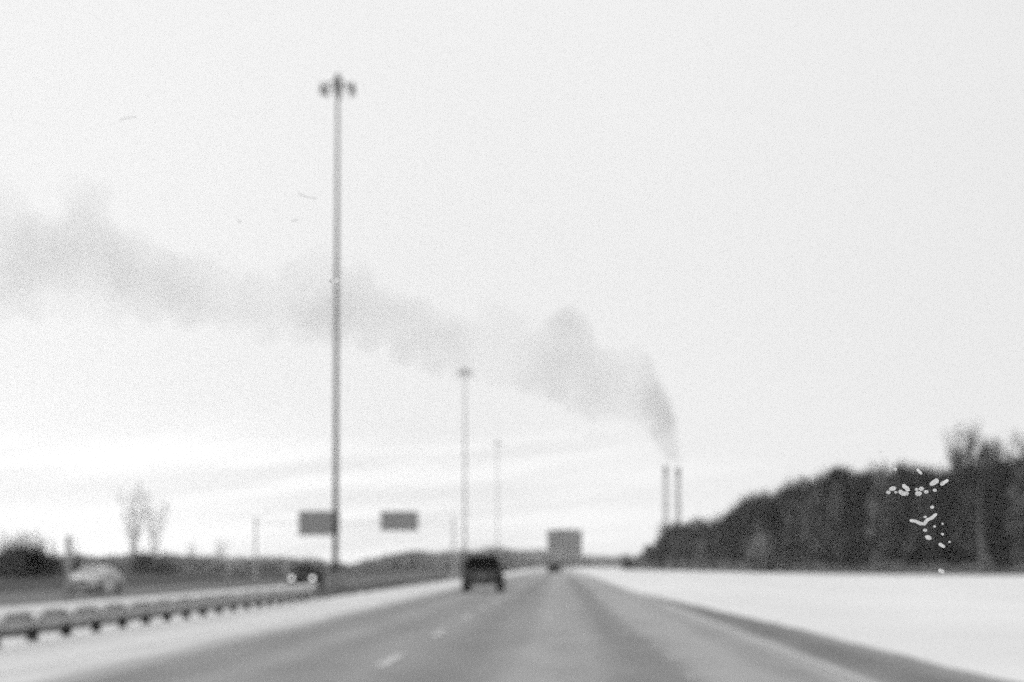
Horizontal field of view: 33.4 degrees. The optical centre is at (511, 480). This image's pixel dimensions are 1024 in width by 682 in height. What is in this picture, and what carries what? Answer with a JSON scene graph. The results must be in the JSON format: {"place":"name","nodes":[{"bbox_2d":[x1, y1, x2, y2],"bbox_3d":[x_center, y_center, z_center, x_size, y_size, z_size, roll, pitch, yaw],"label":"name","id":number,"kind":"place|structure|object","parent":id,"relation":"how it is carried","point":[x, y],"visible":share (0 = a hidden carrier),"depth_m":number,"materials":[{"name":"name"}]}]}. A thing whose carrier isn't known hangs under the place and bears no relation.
{"place":"outdoors","nodes":[
{"label":"outdoors","id":0,"kind":"place"},
{"bbox_2d":[0,569,462,593],"bbox_3d":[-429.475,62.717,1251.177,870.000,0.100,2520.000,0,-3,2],"label":"grass bank","id":1,"kind":"structure","parent":0,"point":[27,584],"depth_m":182.11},
{"bbox_2d":[0,537,34,577],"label":"bush","id":2,"kind":"object","parent":1,"relation":"on","point":[10,560],"visible":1,"depth_m":185.70,"materials":[{"name":"black plant"}]},
{"bbox_2d":[1,529,46,577],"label":"bush","id":3,"kind":"object","parent":1,"relation":"on","point":[27,553],"visible":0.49,"depth_m":188.82,"materials":[{"name":"black plant"}]},
{"bbox_2d":[25,532,59,577],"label":"bush","id":4,"kind":"object","parent":1,"relation":"on","point":[51,565],"visible":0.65,"depth_m":190.92,"materials":[{"name":"black plant"}]},
{"bbox_2d":[56,557,64,575],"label":"bush","id":5,"kind":"object","parent":1,"relation":"on","point":[59,572],"visible":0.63,"depth_m":216.21,"materials":[{"name":"black plant"}]},
{"bbox_2d":[71,549,84,572],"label":"bush","id":6,"kind":"object","parent":1,"relation":"on","point":[76,563],"visible":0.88,"depth_m":261.31,"materials":[{"name":"grey plant"}]},
{"bbox_2d":[112,481,149,553],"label":"bare tree","id":7,"kind":"object","parent":1,"relation":"on","point":[137,535],"visible":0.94,"depth_m":382.30,"materials":[{"name":"grey plant"}]},
{"bbox_2d":[124,534,158,574],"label":"bush","id":8,"kind":"object","parent":1,"relation":"on","point":[139,560],"visible":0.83,"depth_m":250.66,"materials":[{"name":"grey plant"}]},
{"bbox_2d":[141,489,171,554],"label":"bare tree","id":9,"kind":"object","parent":1,"relation":"on","point":[153,535],"visible":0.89,"depth_m":392.31,"materials":[{"name":"grey plant"}]},
{"bbox_2d":[150,550,175,574],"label":"bush","id":10,"kind":"object","parent":1,"relation":"on","point":[163,564],"visible":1,"depth_m":240.66,"materials":[{"name":"grey plant"}]},
{"bbox_2d":[23,552,359,572],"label":"brush","id":11,"kind":"object","parent":1,"relation":"on","point":[198,564],"visible":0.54,"depth_m":310.52,"materials":[{"name":"plant"}]},
{"bbox_2d":[253,517,455,579],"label":"sign gantry","id":12,"kind":"object","parent":1,"relation":"on","point":[255,575],"visible":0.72,"depth_m":200.57,"materials":[{"name":"metal"}]},
{"bbox_2d":[298,511,339,534],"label":"road sign","id":13,"kind":"object","parent":12,"relation":"attached to","point":[315,522],"visible":0.93,"depth_m":200.58,"materials":[{"name":"metal"}]},
{"bbox_2d":[380,511,417,530],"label":"road sign","id":14,"kind":"object","parent":12,"relation":"attached to","point":[398,520],"visible":1,"depth_m":200.31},
{"bbox_2d":[0,568,520,607],"bbox_3d":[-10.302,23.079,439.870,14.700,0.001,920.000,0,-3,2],"label":"oncoming road","id":15,"kind":"structure","parent":0,"point":[28,598],"depth_m":106.84,"materials":[{"name":"asphalt"}]},
{"bbox_2d":[64,566,124,592],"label":"pale sedan","id":16,"kind":"object","parent":15,"relation":"on","point":[99,579],"visible":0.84,"depth_m":93.69,"materials":[{"name":"paint"}]},
{"bbox_2d":[289,566,324,588],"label":"oncoming car","id":17,"kind":"object","parent":15,"relation":"on","point":[305,575],"visible":0.9,"depth_m":110.95,"materials":[{"name":"paint"}]},
{"bbox_2d":[1,568,531,637],"bbox_3d":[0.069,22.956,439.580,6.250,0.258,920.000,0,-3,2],"label":"median","id":18,"kind":"object","parent":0,"point":[332,592],"visible":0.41,"depth_m":79.97,"materials":[{"name":"grey plant"}]},
{"bbox_2d":[65,535,71,602],"bbox_3d":[-12.046,2.730,46.284,0.175,2.529,0.167,0,-3,2],"label":"marker post","id":19,"kind":"object","parent":18,"relation":"on","point":[68,546],"visible":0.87,"depth_m":46.24,"materials":[{"name":"metal"}]},
{"bbox_2d":[0,567,544,673],"bbox_3d":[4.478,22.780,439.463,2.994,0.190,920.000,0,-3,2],"label":"snow verge","id":20,"kind":"structure","parent":18,"relation":"on","point":[18,653],"depth_m":32.34,"materials":[{"name":"snow"}]},
{"bbox_2d":[0,583,317,646],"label":"guardrail","id":21,"kind":"object","parent":20,"relation":"on","point":[32,619],"visible":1,"depth_m":33.52,"materials":[{"name":"metal"}]},
{"bbox_2d":[285,557,288,585],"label":"marker post","id":22,"kind":"object","parent":18,"relation":"on","point":[287,572],"visible":0.87,"depth_m":92.18,"materials":[{"name":"metal"}]},
{"bbox_2d":[319,74,355,585],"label":"mast light","id":23,"kind":"object","parent":18,"relation":"on","point":[335,578],"visible":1,"depth_m":102.75,"materials":[{"name":"metal"}]},
{"bbox_2d":[459,367,471,574],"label":"mast light","id":24,"kind":"object","parent":18,"relation":"on","point":[465,370],"visible":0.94,"depth_m":254.57,"materials":[{"name":"metal"}]},
{"bbox_2d":[494,440,500,556],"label":"mast light","id":25,"kind":"object","parent":18,"relation":"on","point":[497,495],"visible":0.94,"depth_m":403.37,"materials":[{"name":"metal"}]},
{"bbox_2d":[0,567,879,681],"bbox_3d":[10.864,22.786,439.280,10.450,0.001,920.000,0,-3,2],"label":"road","id":26,"kind":"structure","parent":0,"point":[566,625],"depth_m":26.76,"materials":[{"name":"asphalt"}]},
{"bbox_2d":[77,573,523,681],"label":"edge line","id":27,"kind":"object","parent":26,"relation":"on","point":[135,668],"visible":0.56,"depth_m":26.32,"materials":[{"name":"paint"}]},
{"bbox_2d":[373,654,405,666],"bbox_3d":[-1.648,2.429,23.165,0.160,0.001,3.000,0,-3,2],"label":"lane marking","id":28,"kind":"object","parent":26,"relation":"on","point":[389,660],"visible":1,"depth_m":23.03,"materials":[{"name":"paint"}]},
{"bbox_2d":[462,554,505,591],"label":"suv","id":29,"kind":"object","parent":26,"relation":"on","point":[482,569],"visible":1,"depth_m":80.75,"materials":[{"name":"paint"}]},
{"bbox_2d":[547,563,561,573],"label":"car","id":30,"kind":"object","parent":26,"relation":"on","point":[554,567],"visible":1,"depth_m":232.42,"materials":[{"name":"paint"}]},
{"bbox_2d":[609,583,872,681],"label":"edge line","id":31,"kind":"object","parent":26,"relation":"on","point":[835,669],"visible":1,"depth_m":26.32,"materials":[{"name":"paint"}]},
{"bbox_2d":[0,0,1023,564],"label":"sky","id":32,"kind":"structure","parent":0,"point":[740,246],"materials":[{"name":"white"}]},
{"bbox_2d":[572,567,1023,681],"bbox_3d":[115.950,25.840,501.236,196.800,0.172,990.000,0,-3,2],"label":"snow field","id":33,"kind":"structure","parent":0,"point":[973,623],"depth_m":55.93,"materials":[{"name":"snow"}]},
{"bbox_2d":[621,554,634,569],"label":"bush","id":34,"kind":"object","parent":33,"relation":"on","point":[626,561],"visible":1,"depth_m":438.26,"materials":[{"name":"grey plant"}]},
{"bbox_2d":[652,528,671,562],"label":"tree","id":35,"kind":"object","parent":33,"relation":"on","point":[664,532],"visible":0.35,"depth_m":403.95,"materials":[{"name":"black plant"}]},
{"bbox_2d":[656,536,673,569],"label":"tree","id":36,"kind":"object","parent":33,"relation":"on","point":[663,552],"visible":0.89,"depth_m":396.80,"materials":[{"name":"black plant"}]},
{"bbox_2d":[665,523,681,547],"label":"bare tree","id":37,"kind":"object","parent":33,"relation":"on","point":[672,530],"visible":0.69,"depth_m":388.45,"materials":[{"name":"black plant"}]},
{"bbox_2d":[671,534,686,569],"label":"tree","id":38,"kind":"object","parent":33,"relation":"on","point":[678,555],"visible":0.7,"depth_m":376.94,"materials":[{"name":"black plant"}]},
{"bbox_2d":[681,536,700,569],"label":"tree","id":39,"kind":"object","parent":33,"relation":"on","point":[686,556],"visible":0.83,"depth_m":359.80,"materials":[{"name":"black plant"}]},
{"bbox_2d":[686,527,701,561],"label":"tree","id":40,"kind":"object","parent":33,"relation":"on","point":[691,545],"visible":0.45,"depth_m":359.68,"materials":[{"name":"black plant"}]},
{"bbox_2d":[687,532,702,560],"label":"tree","id":41,"kind":"object","parent":33,"relation":"on","point":[695,551],"visible":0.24,"depth_m":358.42,"materials":[{"name":"black plant"}]},
{"bbox_2d":[685,517,707,548],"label":"bare tree","id":42,"kind":"object","parent":33,"relation":"on","point":[691,533],"visible":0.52,"depth_m":359.71,"materials":[{"name":"black plant"}]},
{"bbox_2d":[694,535,709,569],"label":"tree","id":43,"kind":"object","parent":33,"relation":"on","point":[704,556],"visible":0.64,"depth_m":343.36,"materials":[{"name":"black plant"}]},
{"bbox_2d":[703,528,719,561],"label":"tree","id":44,"kind":"object","parent":33,"relation":"on","point":[708,550],"visible":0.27,"depth_m":336.17,"materials":[{"name":"black plant"}]},
{"bbox_2d":[707,523,728,570],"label":"tree","id":45,"kind":"object","parent":33,"relation":"on","point":[715,537],"visible":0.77,"depth_m":325.17,"materials":[{"name":"black plant"}]},
{"bbox_2d":[711,515,737,561],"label":"tree","id":46,"kind":"object","parent":33,"relation":"on","point":[723,536],"visible":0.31,"depth_m":323.82,"materials":[{"name":"black plant"}]},
{"bbox_2d":[720,498,745,556],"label":"bare tree","id":47,"kind":"object","parent":33,"relation":"on","point":[727,529],"visible":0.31,"depth_m":315.98,"materials":[{"name":"black plant"}]},
{"bbox_2d":[724,506,744,567],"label":"tree","id":48,"kind":"object","parent":33,"relation":"on","point":[735,537],"visible":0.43,"depth_m":312.07,"materials":[{"name":"black plant"}]},
{"bbox_2d":[732,495,753,560],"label":"bare tree","id":49,"kind":"object","parent":33,"relation":"on","point":[739,507],"visible":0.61,"depth_m":306.83,"materials":[{"name":"black plant"}]},
{"bbox_2d":[737,505,754,560],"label":"tree","id":50,"kind":"object","parent":33,"relation":"on","point":[744,547],"visible":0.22,"depth_m":308.64,"materials":[{"name":"black plant"}]},
{"bbox_2d":[741,493,761,536],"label":"bare tree","id":51,"kind":"object","parent":33,"relation":"on","point":[744,506],"visible":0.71,"depth_m":304.17,"materials":[{"name":"black plant"}]},
{"bbox_2d":[742,506,762,563],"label":"tree","id":52,"kind":"object","parent":33,"relation":"on","point":[753,516],"visible":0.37,"depth_m":297.99,"materials":[{"name":"black plant"}]},
{"bbox_2d":[746,488,770,534],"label":"bare tree","id":53,"kind":"object","parent":33,"relation":"on","point":[756,504],"visible":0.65,"depth_m":301.65,"materials":[{"name":"black plant"}]},
{"bbox_2d":[739,523,779,572],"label":"bush","id":54,"kind":"object","parent":33,"relation":"on","point":[759,551],"visible":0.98,"depth_m":281.93,"materials":[{"name":"grey plant"}]},
{"bbox_2d":[754,491,778,562],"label":"tree","id":55,"kind":"object","parent":33,"relation":"on","point":[757,523],"visible":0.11,"depth_m":295.29,"materials":[{"name":"black plant"}]},
{"bbox_2d":[754,486,781,538],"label":"bare tree","id":56,"kind":"object","parent":33,"relation":"on","point":[773,498],"visible":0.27,"depth_m":294.39,"materials":[{"name":"black plant"}]},
{"bbox_2d":[758,500,780,564],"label":"tree","id":57,"kind":"object","parent":33,"relation":"on","point":[771,522],"visible":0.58,"depth_m":288.06,"materials":[{"name":"black plant"}]},
{"bbox_2d":[760,494,780,543],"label":"bare tree","id":58,"kind":"object","parent":33,"relation":"on","point":[766,505],"visible":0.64,"depth_m":289.50,"materials":[{"name":"black plant"}]},
{"bbox_2d":[774,489,796,569],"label":"tree","id":59,"kind":"object","parent":33,"relation":"on","point":[778,529],"visible":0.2,"depth_m":280.26,"materials":[{"name":"black plant"}]},
{"bbox_2d":[776,474,799,547],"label":"bare tree","id":60,"kind":"object","parent":33,"relation":"on","point":[782,493],"visible":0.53,"depth_m":277.12,"materials":[{"name":"black plant"}]},
{"bbox_2d":[775,477,804,561],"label":"bare tree","id":61,"kind":"object","parent":33,"relation":"on","point":[783,514],"visible":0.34,"depth_m":272.57,"materials":[{"name":"black plant"}]},
{"bbox_2d":[778,494,808,571],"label":"tree","id":62,"kind":"object","parent":33,"relation":"on","point":[786,557],"visible":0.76,"depth_m":270.10,"materials":[{"name":"black plant"}]},
{"bbox_2d":[794,474,817,504],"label":"bare tree","id":63,"kind":"object","parent":33,"relation":"on","point":[799,491],"visible":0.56,"depth_m":269.56,"materials":[{"name":"grey plant"}]},
{"bbox_2d":[795,472,823,565],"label":"tree","id":64,"kind":"object","parent":33,"relation":"on","point":[807,557],"visible":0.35,"depth_m":264.33,"materials":[{"name":"black plant"}]},
{"bbox_2d":[800,486,827,568],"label":"tree","id":65,"kind":"object","parent":33,"relation":"on","point":[813,533],"visible":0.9,"depth_m":255.34,"materials":[{"name":"black plant"}]},
{"bbox_2d":[804,475,829,555],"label":"bare tree","id":66,"kind":"object","parent":33,"relation":"on","point":[811,486],"visible":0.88,"depth_m":256.08,"materials":[{"name":"black plant"}]},
{"bbox_2d":[632,557,1023,574],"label":"underbrush","id":67,"kind":"object","parent":33,"relation":"on","point":[893,568],"visible":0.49,"depth_m":238.67,"materials":[{"name":"plant"}]},
{"bbox_2d":[819,471,850,565],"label":"tree","id":68,"kind":"object","parent":33,"relation":"on","point":[827,556],"visible":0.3,"depth_m":253.11,"materials":[{"name":"black plant"}]},
{"bbox_2d":[821,482,850,567],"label":"tree","id":69,"kind":"object","parent":33,"relation":"on","point":[835,516],"visible":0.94,"depth_m":248.13,"materials":[{"name":"black plant"}]},
{"bbox_2d":[823,463,855,524],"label":"bare tree","id":70,"kind":"object","parent":33,"relation":"on","point":[843,473],"visible":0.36,"depth_m":250.77,"materials":[{"name":"black plant"}]},
{"bbox_2d":[834,466,856,521],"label":"bare tree","id":71,"kind":"object","parent":33,"relation":"on","point":[848,510],"visible":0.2,"depth_m":249.48,"materials":[{"name":"black plant"}]},
{"bbox_2d":[841,467,860,543],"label":"bare tree","id":72,"kind":"object","parent":33,"relation":"on","point":[848,491],"visible":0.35,"depth_m":249.15,"materials":[{"name":"black plant"}]},
{"bbox_2d":[842,480,874,569],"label":"tree","id":73,"kind":"object","parent":33,"relation":"on","point":[856,533],"visible":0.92,"depth_m":241.43,"materials":[{"name":"black plant"}]},
{"bbox_2d":[845,472,879,564],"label":"tree","id":74,"kind":"object","parent":33,"relation":"on","point":[858,477],"visible":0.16,"depth_m":246.77,"materials":[{"name":"black plant"}]},
{"bbox_2d":[859,460,891,552],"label":"bare tree","id":75,"kind":"object","parent":33,"relation":"on","point":[863,481],"visible":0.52,"depth_m":241.67,"materials":[{"name":"black plant"}]},
{"bbox_2d":[858,488,897,553],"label":"tree","id":76,"kind":"object","parent":33,"relation":"on","point":[866,544],"visible":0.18,"depth_m":240.78,"materials":[{"name":"black plant"}]},
{"bbox_2d":[865,467,897,566],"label":"tree","id":77,"kind":"object","parent":33,"relation":"on","point":[876,509],"visible":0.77,"depth_m":234.36,"materials":[{"name":"black plant"}]},
{"bbox_2d":[880,459,916,562],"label":"tree","id":78,"kind":"object","parent":33,"relation":"on","point":[885,533],"visible":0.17,"depth_m":234.60,"materials":[{"name":"black plant"}]},
{"bbox_2d":[883,473,914,565],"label":"tree","id":79,"kind":"object","parent":33,"relation":"on","point":[895,527],"visible":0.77,"depth_m":229.13,"materials":[{"name":"black plant"}]},
{"bbox_2d":[893,458,927,517],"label":"bare tree","id":80,"kind":"object","parent":33,"relation":"on","point":[914,467],"visible":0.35,"depth_m":235.20,"materials":[{"name":"grey plant"}]},
{"bbox_2d":[897,467,936,563],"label":"bare tree","id":81,"kind":"object","parent":33,"relation":"on","point":[912,483],"visible":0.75,"depth_m":226.50,"materials":[{"name":"black plant"}]},
{"bbox_2d":[908,483,934,566],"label":"tree","id":82,"kind":"object","parent":33,"relation":"on","point":[922,551],"visible":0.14,"depth_m":229.65,"materials":[{"name":"black plant"}]},
{"bbox_2d":[902,479,947,566],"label":"tree","id":83,"kind":"object","parent":33,"relation":"on","point":[924,501],"visible":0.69,"depth_m":224.15,"materials":[{"name":"black plant"}]},
{"bbox_2d":[909,464,941,527],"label":"bare tree","id":84,"kind":"object","parent":33,"relation":"on","point":[923,474],"visible":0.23,"depth_m":229.06,"materials":[{"name":"black plant"}]},
{"bbox_2d":[924,475,960,559],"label":"tree","id":85,"kind":"object","parent":33,"relation":"on","point":[945,551],"visible":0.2,"depth_m":226.76,"materials":[{"name":"black plant"}]},
{"bbox_2d":[926,491,966,567],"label":"tree","id":86,"kind":"object","parent":33,"relation":"on","point":[946,515],"visible":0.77,"depth_m":220.79,"materials":[{"name":"black plant"}]},
{"bbox_2d":[934,466,969,562],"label":"bare tree","id":87,"kind":"object","parent":33,"relation":"on","point":[947,484],"visible":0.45,"depth_m":223.85,"materials":[{"name":"black plant"}]},
{"bbox_2d":[929,440,976,563],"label":"bare tree","id":88,"kind":"object","parent":33,"relation":"on","point":[956,458],"visible":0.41,"depth_m":225.81,"materials":[{"name":"grey plant"}]},
{"bbox_2d":[941,443,974,553],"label":"bare tree","id":89,"kind":"object","parent":33,"relation":"on","point":[954,472],"visible":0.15,"depth_m":225.42,"materials":[{"name":"grey plant"}]},
{"bbox_2d":[950,485,989,566],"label":"tree","id":90,"kind":"object","parent":33,"relation":"on","point":[968,531],"visible":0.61,"depth_m":217.69,"materials":[{"name":"black plant"}]},
{"bbox_2d":[940,419,1010,574],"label":"bare tree","id":91,"kind":"object","parent":33,"relation":"on","point":[981,462],"visible":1,"depth_m":212.28,"materials":[{"name":"grey plant"}]},
{"bbox_2d":[955,482,996,557],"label":"tree","id":92,"kind":"object","parent":33,"relation":"on","point":[964,551],"visible":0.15,"depth_m":220.25,"materials":[{"name":"black plant"}]},
{"bbox_2d":[978,542,993,574],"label":"bush","id":93,"kind":"object","parent":33,"relation":"on","point":[986,568],"visible":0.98,"depth_m":205.05,"materials":[{"name":"grey plant"}]},
{"bbox_2d":[976,437,1009,556],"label":"bare tree","id":94,"kind":"object","parent":33,"relation":"on","point":[995,448],"visible":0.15,"depth_m":220.67,"materials":[{"name":"grey plant"}]},
{"bbox_2d":[982,478,1012,568],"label":"tree","id":95,"kind":"object","parent":33,"relation":"on","point":[992,530],"visible":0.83,"depth_m":214.32,"materials":[{"name":"black plant"}]},
{"bbox_2d":[982,460,1014,566],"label":"tree","id":96,"kind":"object","parent":33,"relation":"on","point":[989,543],"visible":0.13,"depth_m":219.12,"materials":[{"name":"black plant"}]},
{"bbox_2d":[995,461,1012,564],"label":"bare tree","id":97,"kind":"object","parent":33,"relation":"on","point":[1005,486],"visible":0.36,"depth_m":217.04,"materials":[{"name":"black plant"}]},
{"bbox_2d":[994,429,1023,539],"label":"bare tree","id":98,"kind":"object","parent":33,"relation":"on","point":[1017,460],"visible":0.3,"depth_m":217.41,"materials":[{"name":"grey plant"}]},
{"bbox_2d":[1002,467,1023,555],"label":"tree","id":99,"kind":"object","parent":33,"relation":"on","point":[1012,538],"visible":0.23,"depth_m":215.33,"materials":[{"name":"black plant"}]},
{"bbox_2d":[1004,454,1023,567],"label":"tree","id":100,"kind":"object","parent":33,"relation":"on","point":[1016,489],"visible":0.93,"depth_m":211.35,"materials":[{"name":"black plant"}]},
{"bbox_2d":[1006,456,1022,522],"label":"bare tree","id":101,"kind":"object","parent":33,"relation":"on","point":[1009,472],"visible":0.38,"depth_m":215.26,"materials":[{"name":"black plant"}]},
{"bbox_2d":[643,594,1013,681],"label":"road shoulder","id":102,"kind":"object","parent":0,"point":[877,664],"visible":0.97,"depth_m":24.75},
{"bbox_2d":[910,513,936,525],"bbox_3d":[0.213,0.020,0.885,0.014,0.006,0.004,0,-3,2],"label":"salt speck","id":103,"kind":"object","parent":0,"point":[932,517],"visible":1,"depth_m":0.89},
{"bbox_3d":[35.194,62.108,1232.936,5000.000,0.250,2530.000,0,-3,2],"label":"ground","id":104,"kind":"structure","parent":0,"visible":0},
{"bbox_2d":[353,546,637,568],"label":"wood","id":105,"kind":"object","parent":104,"relation":"on","point":[511,558],"visible":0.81,"depth_m":688.27,"materials":[{"name":"plant"}]},
{"bbox_2d":[547,529,582,554],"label":"road sign","id":106,"kind":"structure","parent":104,"relation":"on","point":[569,541],"depth_m":899.07,"materials":[{"name":"metal"}]},
{"bbox_2d":[663,466,668,535],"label":"chimney","id":107,"kind":"object","parent":104,"relation":"on","point":[665,473],"visible":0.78,"depth_m":1496.25,"materials":[{"name":"concrete"}]},
{"bbox_2d":[675,467,681,530],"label":"chimney","id":108,"kind":"object","parent":104,"relation":"on","point":[678,506],"visible":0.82,"depth_m":1495.91,"materials":[{"name":"concrete"}]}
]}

